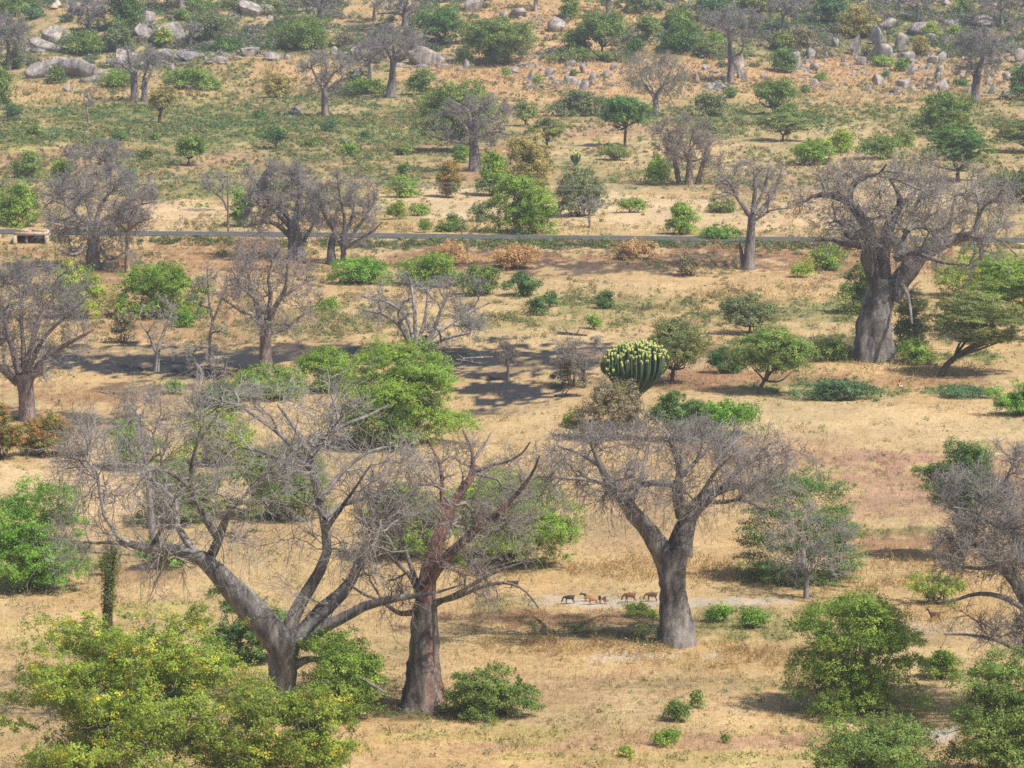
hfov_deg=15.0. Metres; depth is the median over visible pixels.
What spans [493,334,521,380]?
bare tree
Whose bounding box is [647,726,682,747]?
bush
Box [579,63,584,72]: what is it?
boulder
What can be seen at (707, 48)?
bush
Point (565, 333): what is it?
fallen log
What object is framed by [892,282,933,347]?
bush
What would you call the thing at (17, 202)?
bush
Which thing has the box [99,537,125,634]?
columnar plant
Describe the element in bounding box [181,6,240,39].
bush
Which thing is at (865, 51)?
bush
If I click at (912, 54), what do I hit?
boulder
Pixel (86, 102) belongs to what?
bare tree
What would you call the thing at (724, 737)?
bush
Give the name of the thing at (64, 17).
bush
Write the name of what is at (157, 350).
dead tree
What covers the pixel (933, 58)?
boulder
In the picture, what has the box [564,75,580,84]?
boulder
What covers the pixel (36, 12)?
bush
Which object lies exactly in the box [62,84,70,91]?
boulder
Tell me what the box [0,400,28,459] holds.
bush
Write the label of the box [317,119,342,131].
bush
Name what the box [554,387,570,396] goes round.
fallen log
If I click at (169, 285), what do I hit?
bush
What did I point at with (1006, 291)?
tree
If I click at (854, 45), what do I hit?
boulder
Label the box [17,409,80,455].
bush
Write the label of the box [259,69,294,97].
bush
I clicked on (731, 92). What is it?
bush
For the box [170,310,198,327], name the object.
bush
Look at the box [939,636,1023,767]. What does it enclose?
bush
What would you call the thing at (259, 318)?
baobab tree
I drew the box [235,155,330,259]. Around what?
baobab tree
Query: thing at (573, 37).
bush
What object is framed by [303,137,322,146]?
bush
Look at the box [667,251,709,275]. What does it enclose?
bush
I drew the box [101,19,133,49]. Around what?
bush
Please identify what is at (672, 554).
baobab tree
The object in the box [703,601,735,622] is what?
bush
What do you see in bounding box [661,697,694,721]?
bush
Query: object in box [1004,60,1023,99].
bush
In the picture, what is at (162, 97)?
tree
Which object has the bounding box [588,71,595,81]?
boulder
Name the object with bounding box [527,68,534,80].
boulder
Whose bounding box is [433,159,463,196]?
shrub
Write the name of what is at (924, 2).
bare tree
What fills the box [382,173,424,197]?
bush
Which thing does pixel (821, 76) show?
bush
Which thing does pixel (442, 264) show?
bush
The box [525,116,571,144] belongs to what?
tree
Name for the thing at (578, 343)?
bare tree
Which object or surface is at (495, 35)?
tree
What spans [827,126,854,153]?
bush
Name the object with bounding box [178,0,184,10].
baobab tree
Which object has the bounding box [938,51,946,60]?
boulder
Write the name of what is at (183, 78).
bush
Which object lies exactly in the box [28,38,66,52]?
boulder
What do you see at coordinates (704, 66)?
boulder
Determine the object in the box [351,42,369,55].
boulder
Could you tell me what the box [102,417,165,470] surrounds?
bush
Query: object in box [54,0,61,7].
thatched hut
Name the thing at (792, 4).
bare tree
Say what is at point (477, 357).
fallen log
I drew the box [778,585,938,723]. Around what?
bush
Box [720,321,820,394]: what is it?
tree
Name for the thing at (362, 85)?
bush
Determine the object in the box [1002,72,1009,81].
boulder
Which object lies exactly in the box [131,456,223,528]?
bush
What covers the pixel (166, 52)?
boulder
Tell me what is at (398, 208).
bush
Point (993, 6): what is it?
bare tree
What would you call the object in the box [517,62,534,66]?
boulder
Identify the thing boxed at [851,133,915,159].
bush
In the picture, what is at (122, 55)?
boulder
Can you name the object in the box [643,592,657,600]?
goat
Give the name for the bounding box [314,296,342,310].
bush
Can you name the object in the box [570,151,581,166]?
candelabra succulent
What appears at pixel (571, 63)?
boulder
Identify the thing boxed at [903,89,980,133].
bush
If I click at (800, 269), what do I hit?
bush
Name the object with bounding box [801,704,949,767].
bush
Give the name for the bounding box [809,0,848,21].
tree
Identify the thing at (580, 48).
bush
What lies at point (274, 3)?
bush
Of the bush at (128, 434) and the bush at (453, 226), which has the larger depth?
the bush at (453, 226)
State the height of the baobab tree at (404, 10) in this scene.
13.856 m
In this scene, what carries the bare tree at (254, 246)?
on the ground at (534, 382)
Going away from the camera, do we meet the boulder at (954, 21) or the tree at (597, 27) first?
the tree at (597, 27)
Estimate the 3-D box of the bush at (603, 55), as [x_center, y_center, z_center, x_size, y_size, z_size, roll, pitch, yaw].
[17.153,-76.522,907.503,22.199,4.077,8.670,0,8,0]
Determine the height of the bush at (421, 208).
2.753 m
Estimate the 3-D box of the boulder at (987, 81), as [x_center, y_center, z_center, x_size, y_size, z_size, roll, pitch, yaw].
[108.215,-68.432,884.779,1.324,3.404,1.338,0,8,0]
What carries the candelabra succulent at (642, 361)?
on the ground at (534, 382)
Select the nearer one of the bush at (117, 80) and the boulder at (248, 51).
the bush at (117, 80)
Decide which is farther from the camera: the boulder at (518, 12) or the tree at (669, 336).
the boulder at (518, 12)
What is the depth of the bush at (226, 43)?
917.52 m
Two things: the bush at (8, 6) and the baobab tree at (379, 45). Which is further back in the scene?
the bush at (8, 6)
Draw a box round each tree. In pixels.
[0,10,34,69]
[0,253,99,421]
[9,357,462,710]
[31,158,168,269]
[61,138,136,178]
[64,0,110,29]
[79,86,95,123]
[106,378,176,541]
[108,181,155,272]
[109,41,177,101]
[138,292,178,371]
[146,83,180,121]
[166,339,228,379]
[173,133,207,165]
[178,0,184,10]
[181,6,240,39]
[182,21,203,44]
[185,261,228,366]
[197,167,230,210]
[215,242,326,377]
[225,232,282,269]
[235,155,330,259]
[255,123,289,148]
[292,0,344,24]
[294,45,361,116]
[308,167,384,264]
[330,422,572,715]
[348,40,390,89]
[351,268,491,355]
[358,21,431,97]
[361,0,388,20]
[370,0,434,28]
[405,78,507,144]
[407,1,472,44]
[425,90,517,171]
[455,15,544,64]
[482,408,838,648]
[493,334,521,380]
[510,99,540,124]
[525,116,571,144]
[533,0,537,11]
[550,334,608,387]
[572,4,629,51]
[572,194,604,227]
[595,92,654,146]
[605,0,616,14]
[615,47,696,115]
[631,14,661,39]
[637,316,715,383]
[646,110,727,184]
[699,3,766,83]
[710,154,798,270]
[715,293,780,333]
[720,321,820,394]
[746,76,798,112]
[753,112,814,140]
[759,496,861,598]
[766,0,807,29]
[778,144,1023,362]
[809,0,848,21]
[893,0,935,21]
[909,435,996,560]
[913,122,1008,181]
[916,436,1023,674]
[921,281,1023,375]
[949,23,1012,100]
[963,254,1023,340]
[965,0,1023,27]
[989,118,1023,145]
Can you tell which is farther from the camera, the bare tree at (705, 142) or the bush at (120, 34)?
the bush at (120, 34)
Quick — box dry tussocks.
[0,0,1023,767]
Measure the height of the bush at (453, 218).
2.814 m
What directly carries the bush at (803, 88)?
on the ground at (534, 382)
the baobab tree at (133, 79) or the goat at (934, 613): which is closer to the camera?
the goat at (934, 613)
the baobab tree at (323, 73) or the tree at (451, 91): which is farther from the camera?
the baobab tree at (323, 73)
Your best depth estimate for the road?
568.60 m
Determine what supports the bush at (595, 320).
on the ground at (534, 382)
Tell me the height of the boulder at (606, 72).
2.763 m
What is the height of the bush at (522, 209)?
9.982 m
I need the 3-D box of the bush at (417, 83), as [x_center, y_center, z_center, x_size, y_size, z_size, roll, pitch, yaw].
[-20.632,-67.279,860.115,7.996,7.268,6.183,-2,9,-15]
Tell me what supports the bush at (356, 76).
on the ground at (534, 382)
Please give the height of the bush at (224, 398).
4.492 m
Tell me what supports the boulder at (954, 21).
on the ground at (534, 382)
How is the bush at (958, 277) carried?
on the ground at (534, 382)
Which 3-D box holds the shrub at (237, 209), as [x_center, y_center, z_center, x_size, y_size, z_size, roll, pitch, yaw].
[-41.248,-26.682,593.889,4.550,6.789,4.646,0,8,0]
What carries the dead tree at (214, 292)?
on the ground at (534, 382)
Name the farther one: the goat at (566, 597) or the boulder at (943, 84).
the boulder at (943, 84)
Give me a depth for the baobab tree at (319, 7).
953.63 m
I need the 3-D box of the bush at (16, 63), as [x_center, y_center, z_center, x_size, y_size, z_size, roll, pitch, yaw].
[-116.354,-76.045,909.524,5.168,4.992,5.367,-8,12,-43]
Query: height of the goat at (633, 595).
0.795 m
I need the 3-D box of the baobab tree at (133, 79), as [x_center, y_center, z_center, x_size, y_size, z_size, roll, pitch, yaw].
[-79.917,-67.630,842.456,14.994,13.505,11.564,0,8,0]
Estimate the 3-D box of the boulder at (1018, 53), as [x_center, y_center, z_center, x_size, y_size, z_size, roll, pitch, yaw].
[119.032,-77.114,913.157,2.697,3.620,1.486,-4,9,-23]
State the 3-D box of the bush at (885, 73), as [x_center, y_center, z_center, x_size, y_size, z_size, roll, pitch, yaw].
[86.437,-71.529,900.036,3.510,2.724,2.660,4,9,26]
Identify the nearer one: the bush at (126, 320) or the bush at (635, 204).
the bush at (126, 320)
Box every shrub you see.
[229,188,256,226]
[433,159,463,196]
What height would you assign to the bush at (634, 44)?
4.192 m
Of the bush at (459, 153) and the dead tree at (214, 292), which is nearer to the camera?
the dead tree at (214, 292)
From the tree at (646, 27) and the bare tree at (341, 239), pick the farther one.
the tree at (646, 27)
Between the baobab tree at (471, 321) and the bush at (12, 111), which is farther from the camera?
the bush at (12, 111)
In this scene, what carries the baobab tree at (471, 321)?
on the ground at (534, 382)
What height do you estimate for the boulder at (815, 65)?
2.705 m
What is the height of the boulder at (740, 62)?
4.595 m
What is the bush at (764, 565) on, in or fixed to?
on the ground at (534, 382)
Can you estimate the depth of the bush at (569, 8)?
956.51 m
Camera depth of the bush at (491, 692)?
272.89 m
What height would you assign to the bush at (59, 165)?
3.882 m
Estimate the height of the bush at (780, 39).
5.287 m
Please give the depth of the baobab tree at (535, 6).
963.60 m
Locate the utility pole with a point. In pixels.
(227, 182)
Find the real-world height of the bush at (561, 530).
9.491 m
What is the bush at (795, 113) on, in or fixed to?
on the ground at (534, 382)
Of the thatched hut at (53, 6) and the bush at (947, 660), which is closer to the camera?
the bush at (947, 660)
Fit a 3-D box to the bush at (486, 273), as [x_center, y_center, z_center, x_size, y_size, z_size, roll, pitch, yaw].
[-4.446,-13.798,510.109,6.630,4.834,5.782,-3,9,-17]
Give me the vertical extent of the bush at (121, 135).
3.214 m
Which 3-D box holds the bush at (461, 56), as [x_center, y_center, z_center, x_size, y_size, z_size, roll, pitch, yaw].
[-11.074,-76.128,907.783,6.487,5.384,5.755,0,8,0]
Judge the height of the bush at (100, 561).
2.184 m
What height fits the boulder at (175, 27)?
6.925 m
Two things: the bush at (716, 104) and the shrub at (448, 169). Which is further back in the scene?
the bush at (716, 104)
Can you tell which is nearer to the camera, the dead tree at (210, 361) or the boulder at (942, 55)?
the dead tree at (210, 361)
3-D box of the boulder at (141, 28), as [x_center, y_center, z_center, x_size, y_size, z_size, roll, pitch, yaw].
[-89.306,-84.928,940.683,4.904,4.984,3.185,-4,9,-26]
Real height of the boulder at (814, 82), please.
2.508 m
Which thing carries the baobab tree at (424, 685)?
on the ground at (534, 382)
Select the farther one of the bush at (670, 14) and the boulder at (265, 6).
the boulder at (265, 6)
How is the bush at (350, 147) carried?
on the ground at (534, 382)
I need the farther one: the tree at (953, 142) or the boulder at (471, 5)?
the boulder at (471, 5)
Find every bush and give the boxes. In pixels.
[0,0,44,13]
[0,59,15,108]
[0,181,46,228]
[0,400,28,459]
[0,472,99,594]
[3,100,24,120]
[4,48,24,67]
[10,150,43,176]
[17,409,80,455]
[21,5,48,18]
[25,121,46,133]
[43,64,67,83]
[45,257,111,318]
[50,159,76,174]
[55,12,74,22]
[55,27,107,54]
[95,67,130,87]
[96,552,117,570]
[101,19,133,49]
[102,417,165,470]
[103,0,147,28]
[106,260,215,319]
[106,309,139,342]
[108,127,128,140]
[120,165,139,183]
[130,535,185,570]
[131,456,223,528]
[137,146,158,159]
[148,131,161,139]
[154,26,173,45]
[158,66,221,89]
[163,377,188,394]
[166,405,260,464]
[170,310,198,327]
[172,7,191,19]
[183,0,217,10]
[184,378,247,414]
[201,586,288,663]
[211,35,244,51]
[214,436,336,521]
[215,0,287,13]
[227,360,309,400]
[245,109,264,119]
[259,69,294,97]
[267,12,336,50]
[288,622,392,721]
[290,342,367,390]
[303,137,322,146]
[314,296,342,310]
[314,331,483,453]
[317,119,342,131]
[323,255,399,285]
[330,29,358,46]
[338,141,361,153]
[341,76,386,94]
[343,68,369,87]
[356,128,377,138]
[357,479,447,560]
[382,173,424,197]
[384,198,410,218]
[389,141,416,153]
[392,250,460,287]
[397,161,411,173]
[399,63,436,93]
[408,201,431,215]
[416,218,433,232]
[423,459,593,567]
[429,238,473,263]
[431,219,468,232]
[433,659,546,724]
[445,211,461,224]
[451,141,468,162]
[452,261,502,296]
[453,47,476,64]
[467,199,490,222]
[472,149,508,195]
[479,48,512,63]
[482,172,563,234]
[485,241,542,269]
[499,66,511,76]
[499,270,542,296]
[500,127,554,183]
[525,295,551,315]
[529,73,545,83]
[538,48,631,62]
[540,289,558,307]
[542,87,607,116]
[548,348,591,386]
[552,163,610,216]
[558,0,584,18]
[558,27,595,52]
[561,406,584,435]
[562,372,655,441]
[568,45,587,59]
[569,67,578,75]
[583,312,604,328]
[590,288,616,308]
[594,143,633,160]
[609,236,660,259]
[612,196,647,212]
[615,743,636,757]
[622,0,671,12]
[623,37,650,50]
[623,600,658,617]
[640,153,670,184]
[640,389,710,438]
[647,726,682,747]
[654,15,704,52]
[660,4,698,29]
[661,199,703,234]
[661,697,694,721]
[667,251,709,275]
[687,0,742,12]
[687,687,705,708]
[689,398,764,437]
[690,40,724,55]
[690,89,728,116]
[693,115,718,129]
[694,221,742,238]
[703,195,740,212]
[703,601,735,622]
[704,31,727,44]
[704,345,745,373]
[716,732,733,742]
[721,86,739,97]
[729,456,871,589]
[736,0,770,12]
[736,606,771,628]
[768,29,799,48]
[768,46,800,72]
[771,102,811,117]
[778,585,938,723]
[781,23,816,46]
[787,375,884,401]
[788,255,816,276]
[789,135,839,164]
[799,81,811,92]
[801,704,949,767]
[803,337,852,362]
[806,243,850,269]
[812,71,830,81]
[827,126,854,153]
[831,3,880,38]
[834,255,867,315]
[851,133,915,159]
[860,42,872,56]
[867,54,894,65]
[878,70,891,76]
[891,124,915,146]
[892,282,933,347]
[893,55,910,70]
[894,337,945,365]
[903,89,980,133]
[904,569,971,606]
[911,34,930,55]
[920,20,942,34]
[920,647,965,679]
[931,246,1023,294]
[935,382,996,399]
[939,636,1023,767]
[946,0,974,12]
[946,24,963,36]
[953,76,968,85]
[977,164,1023,202]
[983,380,1023,415]
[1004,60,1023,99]
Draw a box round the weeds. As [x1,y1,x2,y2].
[0,0,1023,767]
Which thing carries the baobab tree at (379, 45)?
on the ground at (534, 382)
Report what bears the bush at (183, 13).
on the ground at (534, 382)
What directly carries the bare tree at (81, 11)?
on the ground at (534, 382)
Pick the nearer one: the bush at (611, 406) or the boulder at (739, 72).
the bush at (611, 406)
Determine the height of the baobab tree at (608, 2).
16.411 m
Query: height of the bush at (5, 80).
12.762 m
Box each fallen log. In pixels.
[455,356,482,364]
[462,351,492,358]
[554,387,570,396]
[557,327,586,335]
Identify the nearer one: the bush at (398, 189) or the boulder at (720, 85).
the bush at (398, 189)
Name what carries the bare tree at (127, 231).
on the ground at (534, 382)
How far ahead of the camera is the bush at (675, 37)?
914.45 m
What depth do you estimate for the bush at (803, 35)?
930.55 m
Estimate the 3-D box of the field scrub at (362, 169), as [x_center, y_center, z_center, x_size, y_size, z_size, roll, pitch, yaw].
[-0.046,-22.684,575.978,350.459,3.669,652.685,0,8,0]
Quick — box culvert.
[13,229,50,244]
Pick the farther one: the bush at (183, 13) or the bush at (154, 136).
the bush at (183, 13)
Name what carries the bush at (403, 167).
on the ground at (534, 382)
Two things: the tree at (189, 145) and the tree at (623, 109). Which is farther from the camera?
the tree at (623, 109)
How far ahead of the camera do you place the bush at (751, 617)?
302.26 m
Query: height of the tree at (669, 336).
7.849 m
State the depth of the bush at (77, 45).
928.79 m
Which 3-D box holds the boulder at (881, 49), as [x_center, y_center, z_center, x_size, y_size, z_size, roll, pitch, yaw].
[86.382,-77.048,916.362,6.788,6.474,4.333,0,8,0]
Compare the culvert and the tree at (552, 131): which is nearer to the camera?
the culvert
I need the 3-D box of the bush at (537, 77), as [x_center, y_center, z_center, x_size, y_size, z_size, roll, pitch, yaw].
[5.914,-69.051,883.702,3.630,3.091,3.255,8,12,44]
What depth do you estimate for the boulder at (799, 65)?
909.49 m
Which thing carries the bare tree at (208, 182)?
on the ground at (534, 382)
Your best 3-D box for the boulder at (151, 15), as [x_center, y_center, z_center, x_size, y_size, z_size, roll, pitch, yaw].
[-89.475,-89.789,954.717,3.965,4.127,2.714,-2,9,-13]
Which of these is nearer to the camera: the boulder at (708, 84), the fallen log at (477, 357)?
the fallen log at (477, 357)
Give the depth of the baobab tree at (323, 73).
799.72 m
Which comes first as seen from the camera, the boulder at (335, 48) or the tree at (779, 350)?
the tree at (779, 350)
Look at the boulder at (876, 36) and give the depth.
938.66 m
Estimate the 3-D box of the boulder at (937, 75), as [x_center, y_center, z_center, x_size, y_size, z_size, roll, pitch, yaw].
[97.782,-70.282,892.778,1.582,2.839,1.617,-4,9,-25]
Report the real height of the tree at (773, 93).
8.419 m
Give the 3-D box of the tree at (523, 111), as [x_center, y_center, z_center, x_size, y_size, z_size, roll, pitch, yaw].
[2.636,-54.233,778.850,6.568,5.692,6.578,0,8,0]
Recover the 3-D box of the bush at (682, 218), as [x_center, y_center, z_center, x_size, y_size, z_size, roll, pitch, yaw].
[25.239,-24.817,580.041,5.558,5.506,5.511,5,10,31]
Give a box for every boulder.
[24,57,68,78]
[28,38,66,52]
[41,24,72,41]
[58,58,94,77]
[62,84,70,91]
[116,49,142,60]
[134,23,153,36]
[140,10,155,23]
[148,21,186,41]
[149,48,177,64]
[176,51,204,60]
[238,0,263,16]
[240,47,259,56]
[261,4,274,15]
[263,51,280,60]
[288,106,300,115]
[330,46,339,54]
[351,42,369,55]
[407,46,444,65]
[463,59,469,67]
[464,0,482,12]
[499,11,507,16]
[508,8,526,17]
[509,67,518,72]
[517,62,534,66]
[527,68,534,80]
[545,67,553,76]
[547,16,566,31]
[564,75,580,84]
[565,60,575,66]
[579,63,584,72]
[579,80,588,90]
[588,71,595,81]
[602,69,609,77]
[701,64,706,70]
[703,82,713,87]
[712,82,725,89]
[734,56,745,69]
[737,68,742,77]
[742,73,747,81]
[791,51,802,69]
[805,48,815,58]
[810,62,818,70]
[810,78,818,86]
[832,37,838,46]
[849,35,860,55]
[855,56,865,64]
[864,85,871,90]
[866,44,892,61]
[869,24,884,45]
[872,73,883,84]
[879,18,896,28]
[889,88,900,94]
[895,32,908,47]
[897,51,915,58]
[897,58,913,69]
[897,79,911,86]
[905,66,914,74]
[907,21,934,35]
[925,56,937,63]
[927,82,938,88]
[934,72,940,80]
[935,65,944,74]
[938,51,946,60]
[939,79,948,90]
[942,0,950,5]
[943,19,959,25]
[972,14,995,26]
[984,76,990,85]
[988,84,995,93]
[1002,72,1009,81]
[1013,48,1023,61]
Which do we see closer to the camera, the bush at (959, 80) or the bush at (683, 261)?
the bush at (683, 261)
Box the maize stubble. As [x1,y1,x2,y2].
[10,0,1019,669]
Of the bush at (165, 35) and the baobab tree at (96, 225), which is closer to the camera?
the baobab tree at (96, 225)
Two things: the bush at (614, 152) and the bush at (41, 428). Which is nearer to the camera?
the bush at (41, 428)
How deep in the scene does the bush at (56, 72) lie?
883.13 m
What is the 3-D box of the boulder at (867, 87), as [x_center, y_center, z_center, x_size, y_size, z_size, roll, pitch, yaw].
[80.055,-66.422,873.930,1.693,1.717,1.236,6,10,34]
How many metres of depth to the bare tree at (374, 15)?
958.86 m
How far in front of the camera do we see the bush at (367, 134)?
746.97 m
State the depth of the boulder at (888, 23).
950.49 m
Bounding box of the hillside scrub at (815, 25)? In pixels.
[0,0,1023,69]
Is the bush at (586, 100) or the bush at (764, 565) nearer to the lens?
the bush at (764, 565)
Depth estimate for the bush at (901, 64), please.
905.94 m
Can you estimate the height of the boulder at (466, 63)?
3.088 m
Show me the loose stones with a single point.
(223, 58)
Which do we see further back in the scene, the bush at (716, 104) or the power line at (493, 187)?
the bush at (716, 104)
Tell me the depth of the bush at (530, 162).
658.00 m
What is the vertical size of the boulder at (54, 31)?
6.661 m
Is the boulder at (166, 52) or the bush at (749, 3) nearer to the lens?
the boulder at (166, 52)
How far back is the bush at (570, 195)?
605.40 m
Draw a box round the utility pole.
[224,175,230,231]
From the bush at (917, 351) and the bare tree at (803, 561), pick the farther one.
the bush at (917, 351)
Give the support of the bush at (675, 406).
on the ground at (534, 382)
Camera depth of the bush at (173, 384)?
423.90 m
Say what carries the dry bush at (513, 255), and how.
on the ground at (534, 382)
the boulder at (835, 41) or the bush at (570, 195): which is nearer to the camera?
the bush at (570, 195)
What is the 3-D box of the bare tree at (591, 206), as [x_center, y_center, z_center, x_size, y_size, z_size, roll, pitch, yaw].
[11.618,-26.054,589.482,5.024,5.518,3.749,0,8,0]
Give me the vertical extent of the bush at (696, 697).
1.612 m
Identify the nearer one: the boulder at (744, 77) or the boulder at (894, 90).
the boulder at (894, 90)
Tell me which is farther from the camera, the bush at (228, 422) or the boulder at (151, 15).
the boulder at (151, 15)
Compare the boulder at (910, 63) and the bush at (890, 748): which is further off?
the boulder at (910, 63)
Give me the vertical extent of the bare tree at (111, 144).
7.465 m
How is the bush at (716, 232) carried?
on the ground at (534, 382)
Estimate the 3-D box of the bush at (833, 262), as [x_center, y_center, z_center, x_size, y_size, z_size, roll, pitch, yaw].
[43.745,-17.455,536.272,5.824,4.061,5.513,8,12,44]
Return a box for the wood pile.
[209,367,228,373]
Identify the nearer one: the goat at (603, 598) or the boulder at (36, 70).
the goat at (603, 598)
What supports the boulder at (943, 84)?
on the ground at (534, 382)
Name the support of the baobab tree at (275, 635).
on the ground at (534, 382)
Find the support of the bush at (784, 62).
on the ground at (534, 382)
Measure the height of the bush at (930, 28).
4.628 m
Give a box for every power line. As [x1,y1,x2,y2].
[22,178,999,190]
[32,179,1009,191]
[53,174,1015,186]
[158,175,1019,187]
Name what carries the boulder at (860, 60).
on the ground at (534, 382)
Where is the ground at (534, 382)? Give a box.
[0,0,1023,767]
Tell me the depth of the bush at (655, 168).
655.81 m
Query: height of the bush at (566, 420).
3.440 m
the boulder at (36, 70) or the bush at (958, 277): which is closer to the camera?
the bush at (958, 277)
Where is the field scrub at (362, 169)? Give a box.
[0,73,1023,767]
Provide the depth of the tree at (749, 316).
471.86 m
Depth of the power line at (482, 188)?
580.99 m
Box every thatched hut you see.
[50,3,57,9]
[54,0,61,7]
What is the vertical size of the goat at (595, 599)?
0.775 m
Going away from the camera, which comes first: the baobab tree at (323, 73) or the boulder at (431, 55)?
the baobab tree at (323, 73)
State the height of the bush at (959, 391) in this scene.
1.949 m
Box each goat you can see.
[561,595,574,603]
[579,592,594,601]
[584,596,598,603]
[597,596,606,603]
[621,593,635,601]
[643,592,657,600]
[926,607,940,620]
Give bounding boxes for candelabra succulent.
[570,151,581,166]
[599,339,669,430]
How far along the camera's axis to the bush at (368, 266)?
520.53 m
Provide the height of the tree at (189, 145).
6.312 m
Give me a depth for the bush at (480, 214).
597.89 m
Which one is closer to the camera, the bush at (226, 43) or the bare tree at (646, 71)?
the bare tree at (646, 71)
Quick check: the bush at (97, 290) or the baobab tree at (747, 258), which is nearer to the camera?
the bush at (97, 290)
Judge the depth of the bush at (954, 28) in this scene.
946.85 m
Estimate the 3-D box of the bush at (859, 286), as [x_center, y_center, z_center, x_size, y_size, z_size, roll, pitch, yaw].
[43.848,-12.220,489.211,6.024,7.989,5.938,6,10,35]
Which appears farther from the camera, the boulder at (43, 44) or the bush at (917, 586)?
the boulder at (43, 44)
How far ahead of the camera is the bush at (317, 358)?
425.69 m
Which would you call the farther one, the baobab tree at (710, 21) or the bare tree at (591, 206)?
the baobab tree at (710, 21)
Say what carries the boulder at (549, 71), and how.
on the ground at (534, 382)
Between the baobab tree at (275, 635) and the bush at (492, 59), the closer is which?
the baobab tree at (275, 635)
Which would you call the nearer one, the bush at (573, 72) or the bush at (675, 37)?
the bush at (573, 72)
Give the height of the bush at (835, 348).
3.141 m
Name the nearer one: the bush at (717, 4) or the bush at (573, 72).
the bush at (573, 72)
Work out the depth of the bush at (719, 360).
441.26 m
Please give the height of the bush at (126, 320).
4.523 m
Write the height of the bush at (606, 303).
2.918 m
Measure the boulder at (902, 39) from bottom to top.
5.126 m
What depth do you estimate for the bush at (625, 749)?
261.67 m
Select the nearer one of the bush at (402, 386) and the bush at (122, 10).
the bush at (402, 386)
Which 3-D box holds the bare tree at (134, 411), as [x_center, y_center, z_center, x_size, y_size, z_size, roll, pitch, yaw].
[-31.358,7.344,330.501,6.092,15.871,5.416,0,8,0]
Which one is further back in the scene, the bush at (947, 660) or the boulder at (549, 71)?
the boulder at (549, 71)
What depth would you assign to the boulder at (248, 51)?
907.30 m
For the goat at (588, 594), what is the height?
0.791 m
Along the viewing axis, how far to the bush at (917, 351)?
447.97 m
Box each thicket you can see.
[0,585,291,767]
[201,672,373,767]
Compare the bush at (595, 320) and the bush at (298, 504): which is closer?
the bush at (298, 504)
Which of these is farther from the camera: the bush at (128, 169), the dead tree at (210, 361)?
the bush at (128, 169)
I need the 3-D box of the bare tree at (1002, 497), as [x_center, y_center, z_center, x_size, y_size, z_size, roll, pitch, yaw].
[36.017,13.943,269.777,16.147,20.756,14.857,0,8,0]
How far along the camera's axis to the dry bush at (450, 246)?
542.94 m
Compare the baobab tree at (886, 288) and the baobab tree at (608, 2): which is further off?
the baobab tree at (608, 2)
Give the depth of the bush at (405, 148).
712.73 m
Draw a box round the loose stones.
[23,5,1022,117]
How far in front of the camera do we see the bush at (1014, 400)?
410.65 m
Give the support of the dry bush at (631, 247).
on the ground at (534, 382)
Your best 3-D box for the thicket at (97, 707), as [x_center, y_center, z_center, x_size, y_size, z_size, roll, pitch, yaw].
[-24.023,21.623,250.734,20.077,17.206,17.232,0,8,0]
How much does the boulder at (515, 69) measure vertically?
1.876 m
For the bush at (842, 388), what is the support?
on the ground at (534, 382)
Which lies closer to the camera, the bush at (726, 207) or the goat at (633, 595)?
the goat at (633, 595)
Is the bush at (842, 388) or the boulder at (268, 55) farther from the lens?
the boulder at (268, 55)
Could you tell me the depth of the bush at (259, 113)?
794.24 m
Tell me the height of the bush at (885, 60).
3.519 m
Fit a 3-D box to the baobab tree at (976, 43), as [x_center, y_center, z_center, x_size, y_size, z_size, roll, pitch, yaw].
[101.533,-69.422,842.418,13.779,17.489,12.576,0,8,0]
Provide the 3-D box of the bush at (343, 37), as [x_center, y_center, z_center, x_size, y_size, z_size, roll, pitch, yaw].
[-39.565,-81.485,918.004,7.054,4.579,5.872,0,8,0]
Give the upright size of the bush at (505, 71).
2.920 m
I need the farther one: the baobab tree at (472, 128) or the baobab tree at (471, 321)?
the baobab tree at (472, 128)
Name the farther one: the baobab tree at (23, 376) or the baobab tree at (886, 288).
the baobab tree at (886, 288)
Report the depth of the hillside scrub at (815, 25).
948.54 m
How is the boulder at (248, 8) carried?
on the ground at (534, 382)
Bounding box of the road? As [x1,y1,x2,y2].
[0,229,1023,241]
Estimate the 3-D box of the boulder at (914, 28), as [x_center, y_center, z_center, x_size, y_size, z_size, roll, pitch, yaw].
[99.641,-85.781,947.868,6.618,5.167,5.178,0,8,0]
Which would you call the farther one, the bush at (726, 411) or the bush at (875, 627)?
the bush at (726, 411)
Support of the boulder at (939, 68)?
on the ground at (534, 382)
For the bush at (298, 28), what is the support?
on the ground at (534, 382)
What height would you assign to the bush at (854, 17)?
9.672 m
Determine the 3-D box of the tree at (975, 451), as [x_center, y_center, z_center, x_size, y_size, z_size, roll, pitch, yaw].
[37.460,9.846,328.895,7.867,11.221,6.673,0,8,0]
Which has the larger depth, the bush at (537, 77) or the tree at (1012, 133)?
the bush at (537, 77)
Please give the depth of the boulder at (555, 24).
944.64 m
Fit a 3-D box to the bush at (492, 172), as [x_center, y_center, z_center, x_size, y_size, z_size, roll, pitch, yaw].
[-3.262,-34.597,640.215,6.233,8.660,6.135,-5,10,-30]

